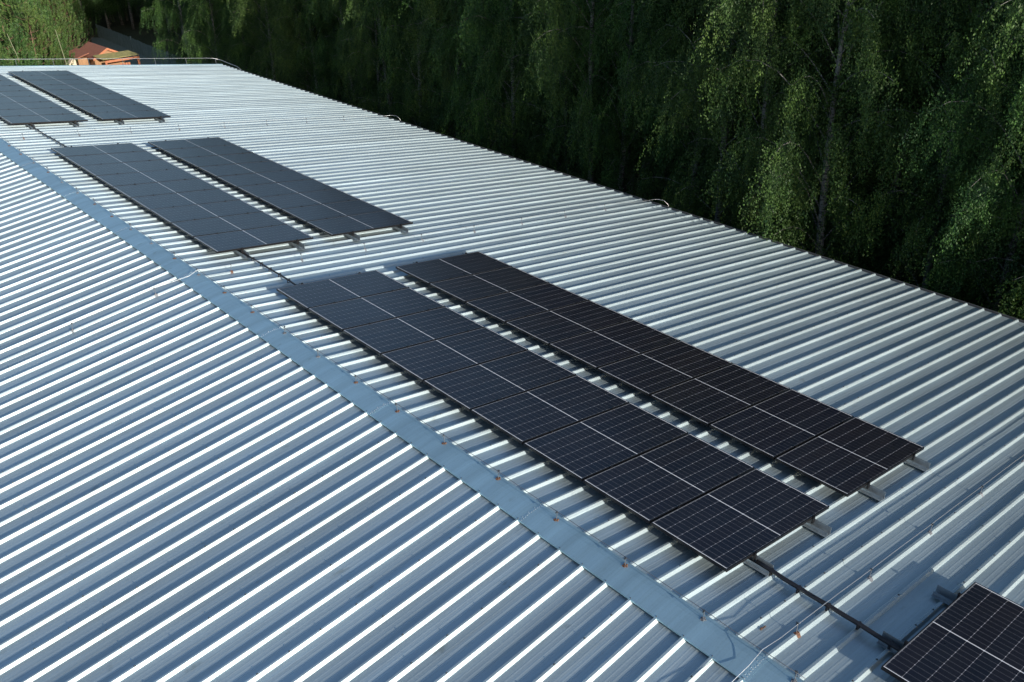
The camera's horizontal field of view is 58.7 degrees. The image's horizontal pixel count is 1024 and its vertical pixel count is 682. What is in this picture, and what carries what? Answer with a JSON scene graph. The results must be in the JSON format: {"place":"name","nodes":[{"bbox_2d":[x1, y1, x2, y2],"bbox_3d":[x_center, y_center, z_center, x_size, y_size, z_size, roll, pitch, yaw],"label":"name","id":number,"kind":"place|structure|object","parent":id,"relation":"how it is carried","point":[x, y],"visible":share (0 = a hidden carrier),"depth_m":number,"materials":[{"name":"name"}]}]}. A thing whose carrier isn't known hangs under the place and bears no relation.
{"place":"outdoors","nodes":[
{"label":"outdoors","id":0,"kind":"place"},
{"bbox_2d":[91,37,199,64],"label":"path","id":1,"kind":"structure","parent":0,"point":[107,44],"depth_m":70.75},
{"bbox_2d":[95,24,184,63],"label":"board fence","id":2,"kind":"object","parent":1,"relation":"on","point":[130,43],"visible":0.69,"depth_m":69.83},
{"bbox_2d":[139,0,221,63],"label":"birch tree","id":3,"kind":"object","parent":1,"relation":"on","point":[159,13],"visible":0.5,"depth_m":54.63,"materials":[{"name":"green plant"}]},
{"bbox_2d":[173,0,252,72],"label":"birch tree","id":4,"kind":"object","parent":1,"relation":"on","point":[211,31],"visible":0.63,"depth_m":51.30,"materials":[{"name":"green plant"}]},
{"bbox_2d":[221,0,289,83],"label":"birch tree","id":5,"kind":"object","parent":1,"relation":"on","point":[244,32],"visible":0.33,"depth_m":49.70,"materials":[{"name":"green plant"}]},
{"bbox_2d":[222,0,303,80],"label":"birch tree","id":6,"kind":"object","parent":1,"relation":"on","point":[239,11],"visible":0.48,"depth_m":47.02,"materials":[{"name":"green plant"}]},
{"bbox_2d":[249,0,339,100],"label":"birch tree","id":7,"kind":"object","parent":1,"relation":"on","point":[263,10],"visible":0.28,"depth_m":45.94,"materials":[{"name":"green plant"}]},
{"bbox_2d":[265,0,346,98],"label":"birch tree","id":8,"kind":"object","parent":1,"relation":"on","point":[290,50],"visible":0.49,"depth_m":44.54,"materials":[{"name":"green plant"}]},
{"bbox_2d":[62,1,921,284],"bbox_3d":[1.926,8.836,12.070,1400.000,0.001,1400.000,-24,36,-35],"label":"ground","id":9,"kind":"structure","parent":0,"point":[146,37],"depth_m":77.39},
{"bbox_2d":[0,19,49,65],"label":"birch tree","id":10,"kind":"object","parent":9,"relation":"on","point":[3,32],"visible":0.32,"depth_m":48.92,"materials":[{"name":"green plant"}]},
{"bbox_2d":[0,0,73,65],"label":"birch tree","id":11,"kind":"object","parent":9,"relation":"on","point":[7,4],"visible":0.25,"depth_m":54.25,"materials":[{"name":"green plant"}]},
{"bbox_2d":[6,1,72,65],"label":"birch tree","id":12,"kind":"object","parent":9,"relation":"on","point":[26,24],"visible":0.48,"depth_m":52.80,"materials":[{"name":"leaves"},{"name":"bark"}]},
{"bbox_2d":[31,1,77,64],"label":"birch tree","id":13,"kind":"object","parent":9,"relation":"on","point":[55,36],"visible":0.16,"depth_m":58.23,"materials":[{"name":"green plant"}]},
{"bbox_2d":[33,0,87,60],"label":"birch tree","id":14,"kind":"object","parent":9,"relation":"on","point":[59,12],"visible":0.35,"depth_m":64.14,"materials":[{"name":"green plant"}]},
{"bbox_2d":[47,0,96,47],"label":"birch tree","id":15,"kind":"object","parent":9,"relation":"on","point":[76,8],"visible":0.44,"depth_m":68.58,"materials":[{"name":"green plant"}]},
{"bbox_2d":[69,41,140,64],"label":"garden shed","id":16,"kind":"structure","parent":9,"relation":"on","point":[95,54],"depth_m":59.19,"materials":[{"name":"orange"}]},
{"bbox_2d":[284,0,389,109],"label":"birch tree","id":17,"kind":"object","parent":9,"relation":"on","point":[322,48],"visible":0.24,"depth_m":43.68,"materials":[{"name":"green plant"}]},
{"bbox_2d":[308,0,397,109],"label":"birch tree","id":18,"kind":"object","parent":9,"relation":"on","point":[337,46],"visible":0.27,"depth_m":42.17,"materials":[{"name":"green plant"}]},
{"bbox_2d":[308,0,424,124],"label":"birch tree","id":19,"kind":"object","parent":9,"relation":"on","point":[361,92],"visible":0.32,"depth_m":40.89,"materials":[{"name":"green plant"}]},
{"bbox_2d":[326,0,435,128],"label":"birch tree","id":20,"kind":"object","parent":9,"relation":"on","point":[372,56],"visible":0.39,"depth_m":38.90,"materials":[{"name":"green plant"}]},
{"bbox_2d":[357,0,460,135],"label":"birch tree","id":21,"kind":"object","parent":9,"relation":"on","point":[390,57],"visible":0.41,"depth_m":37.20,"materials":[{"name":"green plant"}]},
{"bbox_2d":[364,0,468,138],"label":"birch tree","id":22,"kind":"object","parent":9,"relation":"on","point":[408,51],"visible":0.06,"depth_m":38.21,"materials":[{"name":"green plant"}]},
{"bbox_2d":[395,0,506,148],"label":"birch tree","id":23,"kind":"object","parent":9,"relation":"on","point":[447,75],"visible":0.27,"depth_m":35.28,"materials":[{"name":"green plant"}]},
{"bbox_2d":[395,0,543,151],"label":"birch tree","id":24,"kind":"object","parent":9,"relation":"on","point":[470,4],"visible":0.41,"depth_m":33.54,"materials":[{"name":"green plant"}]},
{"bbox_2d":[442,0,569,169],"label":"birch tree","id":25,"kind":"object","parent":9,"relation":"on","point":[495,58],"visible":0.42,"depth_m":32.55,"materials":[{"name":"green plant"}]},
{"bbox_2d":[0,64,1023,681],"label":"industrial building","id":26,"kind":"structure","parent":9,"relation":"on","point":[204,478],"depth_m":11.96,"materials":[{"name":"silver metal"}]},
{"bbox_2d":[19,115,34,128],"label":"mounting rail","id":27,"kind":"object","parent":26,"relation":"on","point":[31,124],"visible":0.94,"depth_m":25.48,"materials":[{"name":"metal"}]},
{"bbox_2d":[0,102,61,109],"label":"solar panel","id":28,"kind":"object","parent":27,"relation":"on","point":[23,105],"visible":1,"depth_m":27.59,"materials":[{"name":"grey"}]},
{"bbox_2d":[0,80,79,126],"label":"mounting rail","id":29,"kind":"object","parent":26,"relation":"on","point":[75,123],"visible":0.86,"depth_m":26.24,"materials":[{"name":"metal"}]},
{"bbox_2d":[0,107,74,117],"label":"solar panel","id":30,"kind":"object","parent":29,"relation":"on","point":[29,112],"visible":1,"depth_m":26.82,"materials":[{"name":"grey"}]},
{"bbox_2d":[1,114,87,124],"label":"solar panel","id":31,"kind":"object","parent":29,"relation":"on","point":[35,119],"visible":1,"depth_m":26.04,"materials":[{"name":"grey"}]},
{"bbox_2d":[22,70,124,124],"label":"mounting rail","id":32,"kind":"object","parent":26,"relation":"on","point":[120,121],"visible":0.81,"depth_m":27.09,"materials":[{"name":"metal"}]},
{"bbox_2d":[67,99,141,107],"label":"solar panel","id":33,"kind":"object","parent":32,"relation":"on","point":[87,103],"visible":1,"depth_m":29.03,"materials":[{"name":"grey"}]},
{"bbox_2d":[57,70,164,121],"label":"mounting rail","id":34,"kind":"object","parent":26,"relation":"on","point":[160,119],"visible":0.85,"depth_m":27.89,"materials":[{"name":"metal"}]},
{"bbox_2d":[56,94,130,101],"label":"solar panel","id":35,"kind":"object","parent":34,"relation":"on","point":[66,98],"visible":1,"depth_m":29.68,"materials":[{"name":"grey"}]},
{"bbox_2d":[79,104,155,113],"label":"solar panel","id":36,"kind":"object","parent":34,"relation":"on","point":[114,108],"visible":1,"depth_m":28.34,"materials":[{"name":"grey"}]},
{"bbox_2d":[91,110,170,119],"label":"solar panel","id":37,"kind":"object","parent":34,"relation":"on","point":[129,115],"visible":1,"depth_m":27.62,"materials":[{"name":"grey"}]},
{"bbox_2d":[70,146,248,258],"bbox_3d":[-8.181,-3.305,20.257,0.128,0.155,9.675,-15,31,-40],"label":"mounting rail","id":38,"kind":"object","parent":26,"relation":"attached to","point":[241,254],"visible":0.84,"depth_m":17.20,"materials":[{"name":"metal"}]},
{"bbox_2d":[51,143,146,157],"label":"solar panel","id":39,"kind":"object","parent":38,"relation":"on","point":[64,152],"visible":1,"depth_m":23.26,"materials":[{"name":"grey"}]},
{"bbox_2d":[65,151,162,166],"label":"solar panel","id":40,"kind":"object","parent":38,"relation":"on","point":[83,160],"visible":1,"depth_m":22.59,"materials":[{"name":"grey"}]},
{"bbox_2d":[80,159,179,176],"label":"solar panel","id":41,"kind":"object","parent":38,"relation":"on","point":[121,168],"visible":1,"depth_m":21.89,"materials":[{"name":"grey"}]},
{"bbox_2d":[96,168,198,187],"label":"solar panel","id":42,"kind":"object","parent":38,"relation":"on","point":[112,180],"visible":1,"depth_m":21.21,"materials":[{"name":"grey"}]},
{"bbox_2d":[131,189,239,210],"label":"solar panel","id":43,"kind":"object","parent":38,"relation":"on","point":[149,203],"visible":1,"depth_m":19.85,"materials":[{"name":"grey"}]},
{"bbox_2d":[193,224,312,252],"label":"solar panel","id":44,"kind":"object","parent":38,"relation":"on","point":[248,239],"visible":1,"depth_m":17.78,"materials":[{"name":"grey"}]},
{"bbox_2d":[117,143,304,249],"bbox_3d":[-7.313,-3.545,21.008,0.128,0.155,9.675,-15,31,-40],"label":"mounting rail","id":45,"kind":"object","parent":26,"relation":"on","point":[298,245],"visible":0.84,"depth_m":17.95,"materials":[{"name":"metal"}]},
{"bbox_2d":[113,178,218,198],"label":"solar panel","id":46,"kind":"object","parent":45,"relation":"on","point":[158,188],"visible":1,"depth_m":20.53,"materials":[{"name":"grey"}]},
{"bbox_2d":[150,200,262,223],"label":"solar panel","id":47,"kind":"object","parent":45,"relation":"on","point":[170,215],"visible":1,"depth_m":19.17,"materials":[{"name":"grey"}]},
{"bbox_2d":[171,212,286,237],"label":"solar panel","id":48,"kind":"object","parent":45,"relation":"on","point":[209,226],"visible":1,"depth_m":18.48,"materials":[{"name":"grey"}]},
{"bbox_2d":[165,140,360,240],"bbox_3d":[-6.363,-3.807,21.829,0.128,0.155,9.675,-15,31,-40],"label":"mounting rail","id":49,"kind":"object","parent":26,"relation":"attached to","point":[354,236],"visible":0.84,"depth_m":18.77,"materials":[{"name":"metal"}]},
{"bbox_2d":[148,137,234,150],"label":"solar panel","id":50,"kind":"object","parent":49,"relation":"on","point":[187,143],"visible":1,"depth_m":24.84,"materials":[{"name":"grey"}]},
{"bbox_2d":[164,145,252,158],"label":"solar panel","id":51,"kind":"object","parent":49,"relation":"on","point":[205,151],"visible":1,"depth_m":24.15,"materials":[{"name":"grey"}]},
{"bbox_2d":[259,189,359,209],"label":"solar panel","id":52,"kind":"object","parent":49,"relation":"on","point":[286,201],"visible":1,"depth_m":20.74,"materials":[{"name":"grey"}]},
{"bbox_2d":[306,211,412,235],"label":"solar panel","id":53,"kind":"object","parent":49,"relation":"on","point":[343,225],"visible":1,"depth_m":19.35,"materials":[{"name":"grey"}]},
{"bbox_2d":[207,137,408,233],"bbox_3d":[-5.462,-4.055,22.609,0.128,0.155,9.675,-15,31,-40],"label":"mounting rail","id":54,"kind":"object","parent":26,"relation":"on","point":[402,229],"visible":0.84,"depth_m":19.56,"materials":[{"name":"metal"}]},
{"bbox_2d":[180,153,271,167],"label":"solar panel","id":55,"kind":"object","parent":54,"relation":"on","point":[203,161],"visible":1,"depth_m":23.46,"materials":[{"name":"grey"}]},
{"bbox_2d":[198,161,291,177],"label":"solar panel","id":56,"kind":"object","parent":54,"relation":"on","point":[216,171],"visible":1,"depth_m":22.78,"materials":[{"name":"grey"}]},
{"bbox_2d":[217,170,312,187],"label":"solar panel","id":57,"kind":"object","parent":54,"relation":"on","point":[236,181],"visible":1,"depth_m":22.11,"materials":[{"name":"grey"}]},
{"bbox_2d":[237,179,335,198],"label":"solar panel","id":58,"kind":"object","parent":54,"relation":"on","point":[279,188],"visible":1,"depth_m":21.42,"materials":[{"name":"grey"}]},
{"bbox_2d":[282,199,385,222],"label":"solar panel","id":59,"kind":"object","parent":54,"relation":"on","point":[305,214],"visible":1,"depth_m":20.05,"materials":[{"name":"grey"}]},
{"bbox_2d":[299,283,773,575],"bbox_3d":[-0.518,0.687,12.674,0.128,0.155,9.675,-15,31,-40],"label":"mounting rail","id":60,"kind":"object","parent":26,"relation":"attached to","point":[750,561],"visible":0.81,"depth_m":9.60,"materials":[{"name":"metal"}]},
{"bbox_2d":[276,270,408,309],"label":"solar panel","id":61,"kind":"object","parent":60,"relation":"on","point":[306,296],"visible":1,"depth_m":15.66,"materials":[{"name":"grey"}]},
{"bbox_2d":[343,307,484,354],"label":"solar panel","id":62,"kind":"object","parent":60,"relation":"on","point":[386,336],"visible":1,"depth_m":14.29,"materials":[{"name":"grey"}]},
{"bbox_2d":[423,350,575,410],"bbox_3d":[-0.148,0.532,13.007,2.029,0.038,1.010,-15,31,-40],"label":"solar panel","id":63,"kind":"object","parent":60,"relation":"on","point":[473,387],"visible":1,"depth_m":12.93,"materials":[{"name":"grey"}]},
{"bbox_2d":[523,402,688,481],"bbox_3d":[1.230,1.250,11.643,2.029,0.038,1.010,-16,31,-40],"label":"solar panel","id":64,"kind":"object","parent":60,"relation":"on","point":[581,451],"visible":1,"depth_m":11.56,"materials":[{"name":"grey"}]},
{"bbox_2d":[583,433,754,523],"bbox_3d":[1.919,1.609,10.961,2.029,0.037,1.010,-15,31,-40],"label":"solar panel","id":65,"kind":"object","parent":60,"relation":"on","point":[649,487],"visible":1,"depth_m":10.87,"materials":[{"name":"grey"}]},
{"bbox_2d":[651,468,828,571],"bbox_3d":[2.608,1.968,10.280,2.029,0.036,1.010,-15,31,-40],"label":"solar panel","id":66,"kind":"object","parent":60,"relation":"on","point":[729,526],"visible":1,"depth_m":10.18,"materials":[{"name":"black"}]},
{"bbox_2d":[356,272,831,537],"bbox_3d":[0.350,0.447,13.424,0.128,0.155,9.675,-15,31,-40],"label":"mounting rail","id":67,"kind":"object","parent":26,"relation":"attached to","point":[818,527],"visible":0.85,"depth_m":10.35,"materials":[{"name":"metal"}]},
{"bbox_2d":[308,288,444,330],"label":"solar panel","id":68,"kind":"object","parent":67,"relation":"attached to","point":[352,313],"visible":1,"depth_m":14.98,"materials":[{"name":"grey"}]},
{"bbox_2d":[381,327,527,381],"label":"solar panel","id":69,"kind":"object","parent":67,"relation":"attached to","point":[435,358],"visible":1,"depth_m":13.61,"materials":[{"name":"grey"}]},
{"bbox_2d":[471,375,628,443],"bbox_3d":[0.541,0.891,12.325,2.029,0.036,1.010,-15,31,-40],"label":"solar panel","id":70,"kind":"object","parent":67,"relation":"on","point":[524,417],"visible":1,"depth_m":12.24,"materials":[{"name":"grey"}]},
{"bbox_2d":[413,261,885,500],"bbox_3d":[1.300,0.185,14.246,0.128,0.155,9.675,-15,31,-40],"label":"mounting rail","id":71,"kind":"object","parent":26,"relation":"attached to","point":[868,489],"visible":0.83,"depth_m":11.17,"materials":[{"name":"metal"}]},
{"bbox_2d":[597,341,732,395],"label":"solar panel","id":72,"kind":"object","parent":71,"relation":"on","point":[648,373],"visible":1,"depth_m":13.81,"materials":[{"name":"grey"}]},
{"bbox_2d":[775,417,924,496],"bbox_3d":[4.426,1.466,11.853,2.029,0.036,1.010,-16,31,-40],"label":"solar panel","id":73,"kind":"object","parent":71,"relation":"on","point":[850,457],"visible":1,"depth_m":11.76,"materials":[{"name":"grey"}]},
{"bbox_2d":[462,252,930,471],"bbox_3d":[2.201,-0.064,15.026,0.128,0.155,9.675,-15,31,-40],"label":"mounting rail","id":74,"kind":"object","parent":26,"relation":"attached to","point":[918,463],"visible":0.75,"depth_m":11.95,"materials":[{"name":"metal"}]},
{"bbox_2d":[396,251,511,284],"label":"solar panel","id":75,"kind":"object","parent":74,"relation":"on","point":[446,268],"visible":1,"depth_m":17.23,"materials":[{"name":"grey"}]},
{"bbox_2d":[429,267,548,302],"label":"solar panel","id":76,"kind":"object","parent":74,"relation":"on","point":[464,289],"visible":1,"depth_m":16.55,"materials":[{"name":"grey"}]},
{"bbox_2d":[466,283,588,322],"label":"solar panel","id":77,"kind":"object","parent":74,"relation":"on","point":[517,304],"visible":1,"depth_m":15.87,"materials":[{"name":"grey"}]},
{"bbox_2d":[505,300,632,344],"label":"solar panel","id":78,"kind":"object","parent":74,"relation":"on","point":[555,325],"visible":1,"depth_m":15.19,"materials":[{"name":"grey"}]},
{"bbox_2d":[549,320,680,368],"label":"solar panel","id":79,"kind":"object","parent":74,"relation":"on","point":[596,349],"visible":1,"depth_m":14.50,"materials":[{"name":"grey"}]},
{"bbox_2d":[650,364,789,425],"bbox_3d":[3.048,0.748,13.216,2.029,0.037,1.010,-15,31,-40],"label":"solar panel","id":80,"kind":"object","parent":74,"relation":"on","point":[707,399],"visible":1,"depth_m":13.13,"materials":[{"name":"grey"}]},
{"bbox_2d":[709,389,853,458],"bbox_3d":[3.737,1.107,12.534,2.029,0.036,1.010,-15,31,-40],"label":"solar panel","id":81,"kind":"object","parent":74,"relation":"on","point":[774,427],"visible":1,"depth_m":12.45,"materials":[{"name":"grey"}]},
{"bbox_2d":[755,560,900,650],"bbox_3d":[3.138,2.639,9.048,0.080,0.079,1.702,-23,36,-35],"label":"cable conduit","id":82,"kind":"object","parent":26,"relation":"attached to","point":[857,623],"visible":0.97,"depth_m":9.01,"materials":[{"name":"black"}]},
{"bbox_2d":[877,631,907,653],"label":"mounting rail","id":83,"kind":"object","parent":26,"relation":"attached to","point":[896,641],"visible":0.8,"depth_m":8.62,"materials":[{"name":"metal"}]},
{"bbox_2d":[881,582,1023,681],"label":"solar panel","id":84,"kind":"object","parent":83,"relation":"on","point":[974,632],"visible":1,"depth_m":8.53,"materials":[{"name":"grey"}]},
{"bbox_3d":[-5.516,-1.218,15.979,0.065,0.134,0.061,-18,36,-19],"label":"wire holder","id":85,"kind":"object","parent":26,"relation":"on","visible":0},
{"bbox_2d":[1,137,805,678],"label":"lightning wire","id":86,"kind":"object","parent":85,"relation":"attached to","point":[477,457],"visible":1,"depth_m":10.65,"materials":[{"name":"grey metal"}]},
{"bbox_2d":[480,0,642,185],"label":"birch tree","id":87,"kind":"object","parent":9,"relation":"on","point":[534,138],"visible":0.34,"depth_m":30.84,"materials":[{"name":"green plant"}]},
{"bbox_2d":[499,0,642,191],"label":"birch tree","id":88,"kind":"object","parent":9,"relation":"on","point":[557,163],"visible":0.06,"depth_m":32.43,"materials":[{"name":"green plant"}]},
{"bbox_2d":[517,0,698,182],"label":"birch tree","id":89,"kind":"object","parent":9,"relation":"on","point":[582,109],"visible":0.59,"depth_m":28.48,"materials":[{"name":"green plant"}]},
{"bbox_2d":[534,0,692,201],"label":"birch tree","id":90,"kind":"object","parent":9,"relation":"on","point":[613,174],"visible":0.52,"depth_m":28.44,"materials":[{"name":"green plant"}]},
{"bbox_2d":[554,0,698,192],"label":"birch tree","id":91,"kind":"object","parent":9,"relation":"on","point":[625,175],"visible":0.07,"depth_m":30.92,"materials":[{"name":"green plant"}]},
{"bbox_2d":[605,0,740,217],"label":"birch tree","id":92,"kind":"object","parent":9,"relation":"on","point":[628,128],"visible":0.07,"depth_m":29.60,"materials":[{"name":"green plant"}]},
{"bbox_2d":[588,0,762,220],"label":"birch tree","id":93,"kind":"object","parent":9,"relation":"on","point":[663,146],"visible":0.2,"depth_m":26.75,"materials":[{"name":"green plant"}]},
{"bbox_2d":[610,0,781,236],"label":"birch tree","id":94,"kind":"object","parent":9,"relation":"on","point":[649,163],"visible":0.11,"depth_m":26.90,"materials":[{"name":"green plant"}]},
{"bbox_2d":[598,0,858,249],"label":"birch tree","id":95,"kind":"object","parent":9,"relation":"on","point":[724,134],"visible":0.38,"depth_m":24.70,"materials":[{"name":"green plant"}]},
{"bbox_2d":[661,1,872,251],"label":"birch tree","id":96,"kind":"object","parent":9,"relation":"on","point":[704,150],"visible":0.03,"depth_m":25.96,"materials":[{"name":"green plant"}]},
{"bbox_2d":[647,0,931,251],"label":"birch tree","id":97,"kind":"object","parent":9,"relation":"on","point":[765,123],"visible":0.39,"depth_m":23.50,"materials":[{"name":"green plant"}]},
{"bbox_2d":[707,0,944,272],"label":"birch tree","id":98,"kind":"object","parent":9,"relation":"on","point":[808,154],"visible":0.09,"depth_m":23.68,"materials":[{"name":"green plant"}]},
{"bbox_2d":[695,0,961,276],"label":"birch tree","id":99,"kind":"object","parent":9,"relation":"on","point":[832,144],"visible":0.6,"depth_m":21.44,"materials":[{"name":"green plant"}]},
{"bbox_2d":[787,0,1022,290],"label":"birch tree","id":100,"kind":"object","parent":9,"relation":"on","point":[911,174],"visible":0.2,"depth_m":21.44,"materials":[{"name":"green plant"}]},
{"bbox_2d":[807,0,1023,311],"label":"birch tree","id":101,"kind":"object","parent":9,"relation":"on","point":[955,64],"visible":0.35,"depth_m":20.64,"materials":[{"name":"green plant"}]},
{"bbox_2d":[862,0,1023,302],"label":"birch tree","id":102,"kind":"object","parent":9,"relation":"on","point":[925,157],"visible":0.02,"depth_m":25.07,"materials":[{"name":"green plant"}]},
{"bbox_2d":[868,0,1023,312],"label":"birch tree","id":103,"kind":"object","parent":9,"relation":"on","point":[978,123],"visible":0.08,"depth_m":21.21,"materials":[{"name":"green plant"}]},
{"bbox_2d":[880,0,1023,319],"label":"birch tree","id":104,"kind":"object","parent":9,"relation":"on","point":[971,135],"visible":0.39,"depth_m":19.17,"materials":[{"name":"green plant"}]},
{"bbox_2d":[928,0,1023,318],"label":"birch tree","id":105,"kind":"object","parent":9,"relation":"on","point":[1012,8],"visible":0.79,"depth_m":19.23,"materials":[{"name":"green plant"}]},
{"bbox_2d":[952,61,1023,319],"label":"birch tree","id":106,"kind":"object","parent":9,"relation":"on","point":[1018,175],"visible":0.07,"depth_m":20.46,"materials":[{"name":"green plant"}]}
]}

